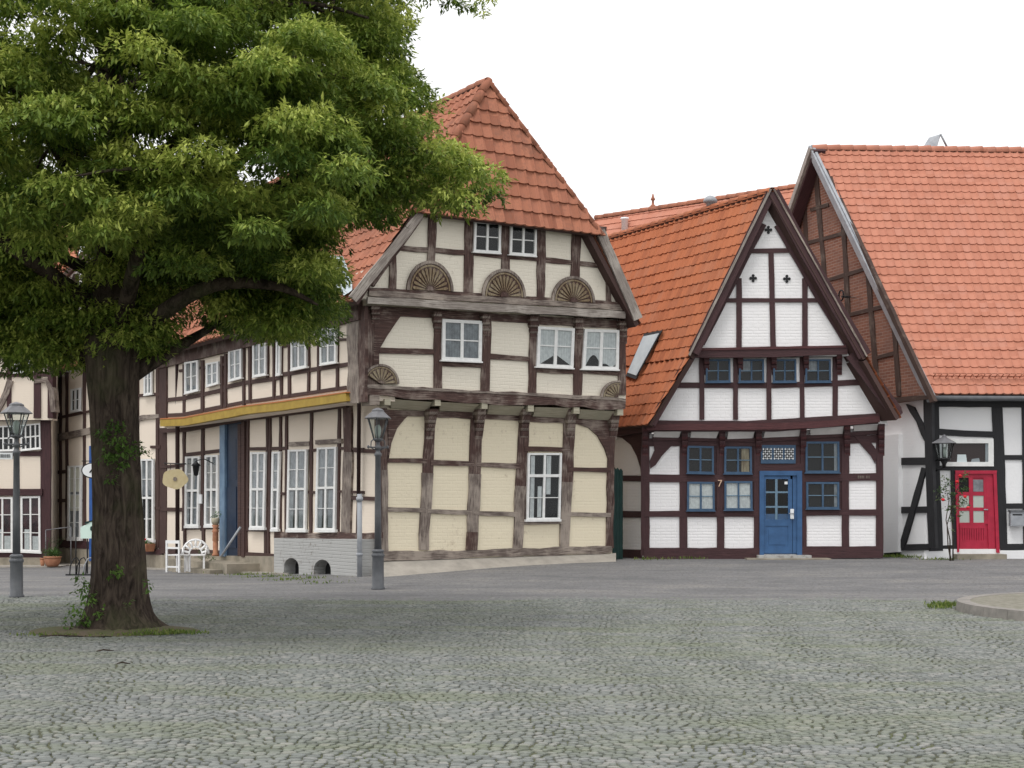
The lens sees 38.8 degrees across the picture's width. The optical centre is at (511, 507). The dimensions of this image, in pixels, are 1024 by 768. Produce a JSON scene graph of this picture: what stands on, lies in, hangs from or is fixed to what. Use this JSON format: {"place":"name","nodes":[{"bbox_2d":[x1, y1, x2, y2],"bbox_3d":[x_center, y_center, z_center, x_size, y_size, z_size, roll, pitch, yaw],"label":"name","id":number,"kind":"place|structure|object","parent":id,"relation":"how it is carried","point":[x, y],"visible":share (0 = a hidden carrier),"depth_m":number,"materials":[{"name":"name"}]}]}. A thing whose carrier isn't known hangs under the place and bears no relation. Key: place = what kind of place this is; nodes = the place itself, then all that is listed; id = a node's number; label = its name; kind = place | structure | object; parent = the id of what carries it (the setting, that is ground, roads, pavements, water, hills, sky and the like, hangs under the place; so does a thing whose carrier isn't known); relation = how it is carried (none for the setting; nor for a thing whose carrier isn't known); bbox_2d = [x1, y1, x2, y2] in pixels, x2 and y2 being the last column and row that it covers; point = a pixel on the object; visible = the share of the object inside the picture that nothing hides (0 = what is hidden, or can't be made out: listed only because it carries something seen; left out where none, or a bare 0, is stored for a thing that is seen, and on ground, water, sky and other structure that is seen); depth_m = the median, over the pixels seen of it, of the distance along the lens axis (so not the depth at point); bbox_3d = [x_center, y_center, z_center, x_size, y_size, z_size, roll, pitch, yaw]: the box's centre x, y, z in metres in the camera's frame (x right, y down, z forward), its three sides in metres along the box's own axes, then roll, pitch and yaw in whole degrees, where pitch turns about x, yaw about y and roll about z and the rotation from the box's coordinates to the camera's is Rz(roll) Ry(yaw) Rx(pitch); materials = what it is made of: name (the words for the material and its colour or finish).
{"place":"outdoors","nodes":[
{"label":"outdoors","id":0,"kind":"place"},
{"bbox_2d":[0,563,288,574],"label":"pavement","id":1,"kind":"structure","parent":0,"point":[44,566],"depth_m":46.23,"materials":[{"name":"grey stone"}]},
{"bbox_2d":[40,558,44,565],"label":"potted plant","id":2,"kind":"object","parent":1,"relation":"on","point":[42,562],"visible":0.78,"depth_m":46.91,"materials":[{"name":"ceramic"}]},
{"bbox_2d":[41,537,64,566],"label":"potted plant","id":3,"kind":"object","parent":1,"relation":"on","point":[50,560],"visible":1,"depth_m":46.14,"materials":[{"name":"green plant"}]},
{"bbox_2d":[45,526,70,565],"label":"handrail","id":4,"kind":"object","parent":1,"relation":"on","point":[70,539],"visible":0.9,"depth_m":46.70,"materials":[{"name":"metal"}]},
{"bbox_2d":[384,553,615,576],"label":"pavement","id":5,"kind":"structure","parent":0,"point":[401,567],"depth_m":32.86,"materials":[{"name":"beige stone"}]},
{"bbox_2d":[0,594,1023,767],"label":"cobblestone paving","id":6,"kind":"structure","parent":0,"point":[731,633],"depth_m":13.06,"materials":[{"name":"grey stone"}]},
{"bbox_2d":[0,402,32,597],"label":"street lamp","id":7,"kind":"object","parent":6,"relation":"on","point":[16,560],"visible":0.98,"depth_m":25.81,"materials":[{"name":"grey metal"}]},
{"bbox_2d":[0,453,12,458],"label":"street sign","id":8,"kind":"object","parent":7,"relation":"attached to","point":[6,455],"visible":1,"depth_m":25.84,"materials":[{"name":"white"}]},
{"bbox_2d":[39,634,82,636],"bbox_3d":[-5.467,1.549,17.645,0.522,0.030,0.050,0,0,-1],"label":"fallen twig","id":9,"kind":"object","parent":6,"relation":"on","point":[60,635],"visible":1,"depth_m":17.64,"materials":[{"name":"brown wood"}]},
{"bbox_2d":[29,626,198,636],"bbox_3d":[-5.130,1.555,18.700,2.207,0.069,1.662,0,0,0],"label":"tree pit","id":10,"kind":"object","parent":6,"relation":"on","point":[60,630],"visible":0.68,"depth_m":18.25,"materials":[{"name":"soil"}]},
{"bbox_2d":[0,0,518,629],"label":"linden tree","id":11,"kind":"object","parent":10,"relation":"on","point":[150,230],"visible":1,"depth_m":16.90,"materials":[{"name":"green plant"}]},
{"bbox_2d":[0,557,1023,601],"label":"road","id":12,"kind":"structure","parent":0,"point":[891,578],"depth_m":29.47,"materials":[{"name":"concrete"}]},
{"bbox_2d":[65,527,90,575],"bbox_3d":[-10.360,1.057,35.454,1.033,1.200,0.068,0,0,0],"label":"bicycle rack","id":13,"kind":"object","parent":12,"relation":"on","point":[77,569],"visible":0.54,"depth_m":35.44,"materials":[{"name":"black metal"}]},
{"bbox_2d":[80,521,91,573],"bbox_3d":[-10.878,1.006,37.433,0.450,1.384,0.055,0,0,0],"label":"pavement sign","id":14,"kind":"object","parent":12,"relation":"on","point":[85,531],"visible":0.59,"depth_m":37.42,"materials":[{"name":"green"}]},
{"bbox_2d":[166,540,190,572],"bbox_3d":[-8.590,1.238,37.450,0.444,0.820,0.464,0,0,26],"label":"garden chair","id":15,"kind":"object","parent":12,"relation":"on","point":[177,566],"visible":1,"depth_m":37.32,"materials":[{"name":"white"}]},
{"bbox_2d":[181,539,209,571],"bbox_3d":[-8.286,1.232,38.033,0.740,0.860,0.516,0,0,-9],"label":"garden chair","id":16,"kind":"object","parent":12,"relation":"on","point":[207,550],"visible":0.92,"depth_m":38.21,"materials":[{"name":"white"}]},
{"bbox_2d":[365,408,390,589],"bbox_3d":[-2.563,-0.174,27.830,0.554,3.485,0.480,0,0,-29],"label":"street lamp","id":17,"kind":"object","parent":12,"relation":"on","point":[377,555],"visible":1,"depth_m":27.77,"materials":[{"name":"grey metal"}]},
{"bbox_2d":[9,553,970,636],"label":"weeds","id":18,"kind":"object","parent":12,"relation":"on","point":[941,605],"visible":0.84,"depth_m":23.30,"materials":[{"name":"green plant"}]},
{"bbox_2d":[612,467,622,558],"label":"garden gate","id":19,"kind":"structure","parent":12,"relation":"on","point":[617,549],"depth_m":35.72,"materials":[{"name":"green paint"}]},
{"bbox_2d":[933,470,970,560],"bbox_3d":[10.540,0.174,34.869,0.906,2.204,0.400,0,0,0],"label":"climbing rose","id":20,"kind":"object","parent":12,"relation":"on","point":[951,507],"visible":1,"depth_m":34.92,"materials":[{"name":"green plant"}]},
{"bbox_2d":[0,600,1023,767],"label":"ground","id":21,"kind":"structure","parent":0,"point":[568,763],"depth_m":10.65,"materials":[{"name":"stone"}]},
{"bbox_2d":[0,226,79,564],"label":"timber house","id":22,"kind":"structure","parent":21,"relation":"on","point":[38,399],"depth_m":48.36,"materials":[{"name":"paint"}]},
{"bbox_2d":[0,497,12,552],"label":"window","id":23,"kind":"structure","parent":22,"relation":"in","point":[6,503],"depth_m":48.40,"materials":[{"name":"white paint"}]},
{"bbox_2d":[0,426,13,451],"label":"window","id":24,"kind":"structure","parent":22,"relation":"in","point":[4,431],"depth_m":48.40,"materials":[{"name":"white paint"}]},
{"bbox_2d":[20,496,41,553],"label":"window","id":25,"kind":"structure","parent":22,"relation":"in","point":[30,509],"depth_m":48.37,"materials":[{"name":"white paint"}]},
{"bbox_2d":[20,423,41,450],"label":"window","id":26,"kind":"structure","parent":22,"relation":"in","point":[32,432],"depth_m":48.37,"materials":[{"name":"white paint"}]},
{"bbox_2d":[58,252,182,567],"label":"timber house","id":27,"kind":"structure","parent":21,"relation":"on","point":[74,485],"depth_m":49.02,"materials":[{"name":"paint"}]},
{"bbox_2d":[67,465,82,540],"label":"window","id":28,"kind":"structure","parent":27,"relation":"in","point":[75,476],"depth_m":49.55,"materials":[{"name":"white paint"}]},
{"bbox_2d":[69,388,81,412],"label":"window","id":29,"kind":"structure","parent":27,"relation":"in","point":[75,394],"depth_m":49.48,"materials":[{"name":"white paint"}]},
{"bbox_2d":[69,272,81,282],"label":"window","id":30,"kind":"structure","parent":27,"relation":"in","point":[74,273],"depth_m":48.83,"materials":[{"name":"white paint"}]},
{"bbox_2d":[81,463,91,477],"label":"hanging sign","id":31,"kind":"object","parent":27,"relation":"attached to","point":[86,470],"visible":0.42,"depth_m":46.48,"materials":[{"name":"white"}]},
{"bbox_2d":[89,446,91,560],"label":"door","id":32,"kind":"structure","parent":27,"relation":"in","point":[90,479],"depth_m":48.37,"materials":[{"name":"blue paint"}]},
{"bbox_2d":[143,371,153,395],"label":"window","id":33,"kind":"structure","parent":27,"relation":"in","point":[148,379],"depth_m":44.53,"materials":[{"name":"white paint"}]},
{"bbox_2d":[141,459,155,541],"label":"window","id":34,"kind":"structure","parent":27,"relation":"in","point":[147,465],"depth_m":44.58,"materials":[{"name":"white paint"}]},
{"bbox_2d":[145,538,154,551],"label":"flower box","id":35,"kind":"object","parent":27,"relation":"attached to","point":[150,547],"visible":0.5,"depth_m":43.99,"materials":[{"name":"ceramic"}]},
{"bbox_2d":[156,77,641,576],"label":"timber house","id":36,"kind":"structure","parent":21,"relation":"on","point":[481,362],"depth_m":33.50,"materials":[{"name":"white paint"}]},
{"bbox_2d":[163,462,187,488],"bbox_3d":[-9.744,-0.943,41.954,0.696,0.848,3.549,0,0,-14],"label":"hanging sign","id":37,"kind":"object","parent":36,"relation":"attached to","point":[176,479],"visible":1,"depth_m":40.28,"materials":[{"name":"beige metal"}]},
{"bbox_2d":[184,360,199,394],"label":"window","id":38,"kind":"structure","parent":36,"relation":"in","point":[191,368],"depth_m":39.91,"materials":[{"name":"white paint"}]},
{"bbox_2d":[184,456,200,527],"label":"window","id":39,"kind":"structure","parent":36,"relation":"in","point":[193,486],"depth_m":41.51,"materials":[{"name":"white paint"}]},
{"bbox_2d":[199,494,201,503],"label":"notice box","id":40,"kind":"object","parent":36,"relation":"attached to","point":[200,498],"visible":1,"depth_m":40.81,"materials":[{"name":"white"}]},
{"bbox_2d":[191,459,213,475],"bbox_3d":[-8.500,-1.123,40.071,0.655,0.484,0.259,0,0,-10],"label":"wall lantern","id":41,"kind":"object","parent":36,"relation":"attached to","point":[195,464],"depth_m":39.98,"materials":[{"name":"black metal"}]},
{"bbox_2d":[195,546,215,560],"bbox_3d":[-8.149,1.263,38.772,0.656,0.764,0.338,0,0,0],"label":"potted plant","id":42,"kind":"object","parent":36,"relation":"on","point":[206,557],"visible":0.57,"depth_m":38.78,"materials":[{"name":"green plant"}]},
{"bbox_2d":[203,455,218,527],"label":"window","id":43,"kind":"structure","parent":36,"relation":"in","point":[211,471],"depth_m":40.25,"materials":[{"name":"white paint"}]},
{"bbox_2d":[205,361,220,387],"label":"window","id":44,"kind":"structure","parent":36,"relation":"in","point":[213,368],"depth_m":38.56,"materials":[{"name":"white paint"}]},
{"bbox_2d":[210,511,221,555],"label":"plant column","id":45,"kind":"structure","parent":36,"relation":"on","point":[215,521],"depth_m":39.14,"materials":[{"name":"ceramic"}]},
{"bbox_2d":[219,421,245,556],"bbox_3d":[-7.448,-0.588,38.931,0.120,3.810,1.754,0,0,-32],"label":"door","id":46,"kind":"structure","parent":36,"relation":"in","point":[232,437],"depth_m":38.97,"materials":[{"name":"blue paint"}]},
{"bbox_2d":[228,349,243,381],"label":"window","id":47,"kind":"structure","parent":36,"relation":"in","point":[235,357],"depth_m":37.20,"materials":[{"name":"white paint"}]},
{"bbox_2d":[249,452,266,529],"bbox_3d":[-6.560,-0.438,37.460,0.087,2.020,1.127,0,0,-32],"label":"window","id":48,"kind":"structure","parent":36,"relation":"in","point":[258,460],"depth_m":37.44,"materials":[{"name":"white paint"}]},
{"bbox_2d":[252,342,268,377],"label":"window","id":49,"kind":"structure","parent":36,"relation":"in","point":[259,353],"depth_m":35.87,"materials":[{"name":"white paint"}]},
{"bbox_2d":[270,451,280,531],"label":"window","id":50,"kind":"structure","parent":36,"relation":"in","point":[275,456],"depth_m":36.51,"materials":[{"name":"white paint"}]},
{"bbox_2d":[275,342,282,376],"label":"window","id":51,"kind":"structure","parent":36,"relation":"in","point":[278,362],"depth_m":34.86,"materials":[{"name":"white paint"}]},
{"bbox_2d":[285,449,307,531],"bbox_3d":[-5.246,-0.417,35.390,0.087,2.032,1.273,0,0,-32],"label":"window","id":52,"kind":"structure","parent":36,"relation":"in","point":[297,460],"depth_m":35.37,"materials":[{"name":"white paint"}]},
{"bbox_2d":[290,341,308,370],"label":"window","id":53,"kind":"structure","parent":36,"relation":"in","point":[298,355],"depth_m":33.90,"materials":[{"name":"white paint"}]},
{"bbox_2d":[314,447,337,531],"bbox_3d":[-4.364,-0.425,34.002,0.087,2.004,1.239,0,0,-32],"label":"window","id":54,"kind":"structure","parent":36,"relation":"in","point":[326,457],"depth_m":33.98,"materials":[{"name":"white paint"}]},
{"bbox_2d":[319,328,338,365],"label":"window","id":55,"kind":"structure","parent":36,"relation":"in","point":[328,355],"depth_m":32.54,"materials":[{"name":"white paint"}]},
{"bbox_2d":[439,319,482,362],"bbox_3d":[-1.129,-3.723,32.433,1.088,0.964,0.087,0,0,-32],"label":"window","id":56,"kind":"structure","parent":36,"relation":"in","point":[461,340],"depth_m":32.44,"materials":[{"name":"white paint"}]},
{"bbox_2d":[471,222,501,254],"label":"window","id":57,"kind":"structure","parent":36,"relation":"in","point":[486,237],"depth_m":32.56,"materials":[{"name":"white paint"}]},
{"bbox_2d":[507,226,536,257],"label":"window","id":58,"kind":"structure","parent":36,"relation":"in","point":[522,241],"depth_m":33.07,"materials":[{"name":"white paint"}]},
{"bbox_2d":[524,453,561,521],"bbox_3d":[0.739,-0.488,34.032,1.042,1.617,0.087,0,0,-32],"label":"window","id":59,"kind":"structure","parent":36,"relation":"in","point":[544,470],"depth_m":34.05,"materials":[{"name":"white paint"}]},
{"bbox_2d":[534,326,574,369],"bbox_3d":[0.997,-3.719,33.783,1.123,0.980,0.087,0,0,-32],"label":"window","id":60,"kind":"structure","parent":36,"relation":"in","point":[555,345],"depth_m":33.79,"materials":[{"name":"white paint"}]},
{"bbox_2d":[580,329,619,370],"bbox_3d":[2.085,-3.746,34.475,1.136,1.013,0.087,0,0,-32],"label":"window","id":61,"kind":"structure","parent":36,"relation":"in","point":[600,352],"depth_m":34.49,"materials":[{"name":"white paint"}]},
{"bbox_2d":[594,184,852,433],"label":"background house","id":62,"kind":"structure","parent":21,"relation":"on","point":[613,222],"depth_m":52.25,"materials":[{"name":"orange tile"}]},
{"bbox_2d":[607,187,902,559],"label":"timber house","id":63,"kind":"structure","parent":21,"relation":"on","point":[748,363],"depth_m":35.93,"materials":[{"name":"white paint"}]},
{"bbox_2d":[626,330,661,378],"bbox_3d":[3.364,-3.887,37.093,0.788,1.283,1.284,0,0,-24],"label":"roof window","id":64,"kind":"structure","parent":63,"relation":"in","point":[648,340],"depth_m":36.87,"materials":[{"name":"grey glass"}]},
{"bbox_2d":[686,446,714,474],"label":"window","id":65,"kind":"structure","parent":63,"relation":"in","point":[700,459],"depth_m":35.95,"materials":[{"name":"blue paint"}]},
{"bbox_2d":[686,482,715,511],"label":"window","id":66,"kind":"structure","parent":63,"relation":"in","point":[700,495],"depth_m":35.95,"materials":[{"name":"blue paint"}]},
{"bbox_2d":[705,359,730,382],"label":"window","id":67,"kind":"structure","parent":63,"relation":"in","point":[719,370],"depth_m":35.67,"materials":[{"name":"blue paint"}]},
{"bbox_2d":[723,447,752,474],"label":"window","id":68,"kind":"structure","parent":63,"relation":"in","point":[737,460],"depth_m":35.95,"materials":[{"name":"blue paint"}]},
{"bbox_2d":[723,481,752,510],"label":"window","id":69,"kind":"structure","parent":63,"relation":"in","point":[738,496],"depth_m":35.95,"materials":[{"name":"blue paint"}]},
{"bbox_2d":[738,359,764,382],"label":"window","id":70,"kind":"structure","parent":63,"relation":"in","point":[753,369],"depth_m":35.67,"materials":[{"name":"blue paint"}]},
{"bbox_2d":[761,445,795,463],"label":"window","id":71,"kind":"structure","parent":63,"relation":"in","point":[770,454],"depth_m":35.94,"materials":[{"name":"blue paint"}]},
{"bbox_2d":[759,471,801,554],"bbox_3d":[6.641,0.120,35.930,1.049,2.076,0.163,0,0,0],"label":"door","id":72,"kind":"structure","parent":63,"relation":"in","point":[779,533],"depth_m":35.96,"materials":[{"name":"blue paint"}]},
{"bbox_2d":[772,359,796,382],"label":"window","id":73,"kind":"structure","parent":63,"relation":"in","point":[786,368],"depth_m":35.67,"materials":[{"name":"blue paint"}]},
{"bbox_2d":[804,359,831,382],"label":"window","id":74,"kind":"structure","parent":63,"relation":"in","point":[819,370],"depth_m":35.67,"materials":[{"name":"blue paint"}]},
{"bbox_2d":[804,442,840,473],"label":"window","id":75,"kind":"structure","parent":63,"relation":"in","point":[820,457],"depth_m":35.95,"materials":[{"name":"blue paint"}]},
{"bbox_2d":[805,482,839,509],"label":"window","id":76,"kind":"structure","parent":63,"relation":"in","point":[819,495],"depth_m":35.95,"materials":[{"name":"blue paint"}]},
{"bbox_2d":[788,134,1023,558],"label":"timber house","id":77,"kind":"structure","parent":21,"relation":"on","point":[917,251],"depth_m":37.58,"materials":[{"name":"white paint"}]},
{"bbox_2d":[932,435,955,470],"bbox_3d":[10.575,-1.293,35.698,0.620,1.010,0.714,0,0,-2],"label":"wall lantern","id":78,"kind":"object","parent":77,"relation":"attached to","point":[942,440],"depth_m":35.56,"materials":[{"name":"metal"}]},
{"bbox_2d":[943,439,993,465],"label":"window","id":79,"kind":"structure","parent":77,"relation":"in","point":[966,452],"depth_m":36.11,"materials":[{"name":"white paint"}]},
{"bbox_2d":[955,470,999,552],"bbox_3d":[11.536,0.094,36.091,1.120,2.048,0.118,0,0,-2],"label":"door","id":80,"kind":"structure","parent":77,"relation":"in","point":[977,527],"depth_m":36.11,"materials":[{"name":"red paint"}]},
{"bbox_2d":[1008,510,1023,525],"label":"letterbox","id":81,"kind":"object","parent":77,"relation":"attached to","point":[1016,517],"visible":1,"depth_m":35.98,"materials":[{"name":"grey metal"}]},
{"bbox_2d":[956,592,1023,620],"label":"kerb island","id":82,"kind":"structure","parent":21,"relation":"on","point":[965,604],"depth_m":21.40,"materials":[{"name":"stone"}]},
{"bbox_2d":[0,0,1023,252],"label":"sky","id":83,"kind":"structure","parent":0,"point":[630,101],"materials":[{"name":"white"}]},
{"bbox_2d":[970,593,1023,609],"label":"island paving","id":84,"kind":"structure","parent":0,"point":[1014,601],"depth_m":22.87,"materials":[{"name":"beige stone"}]}
]}

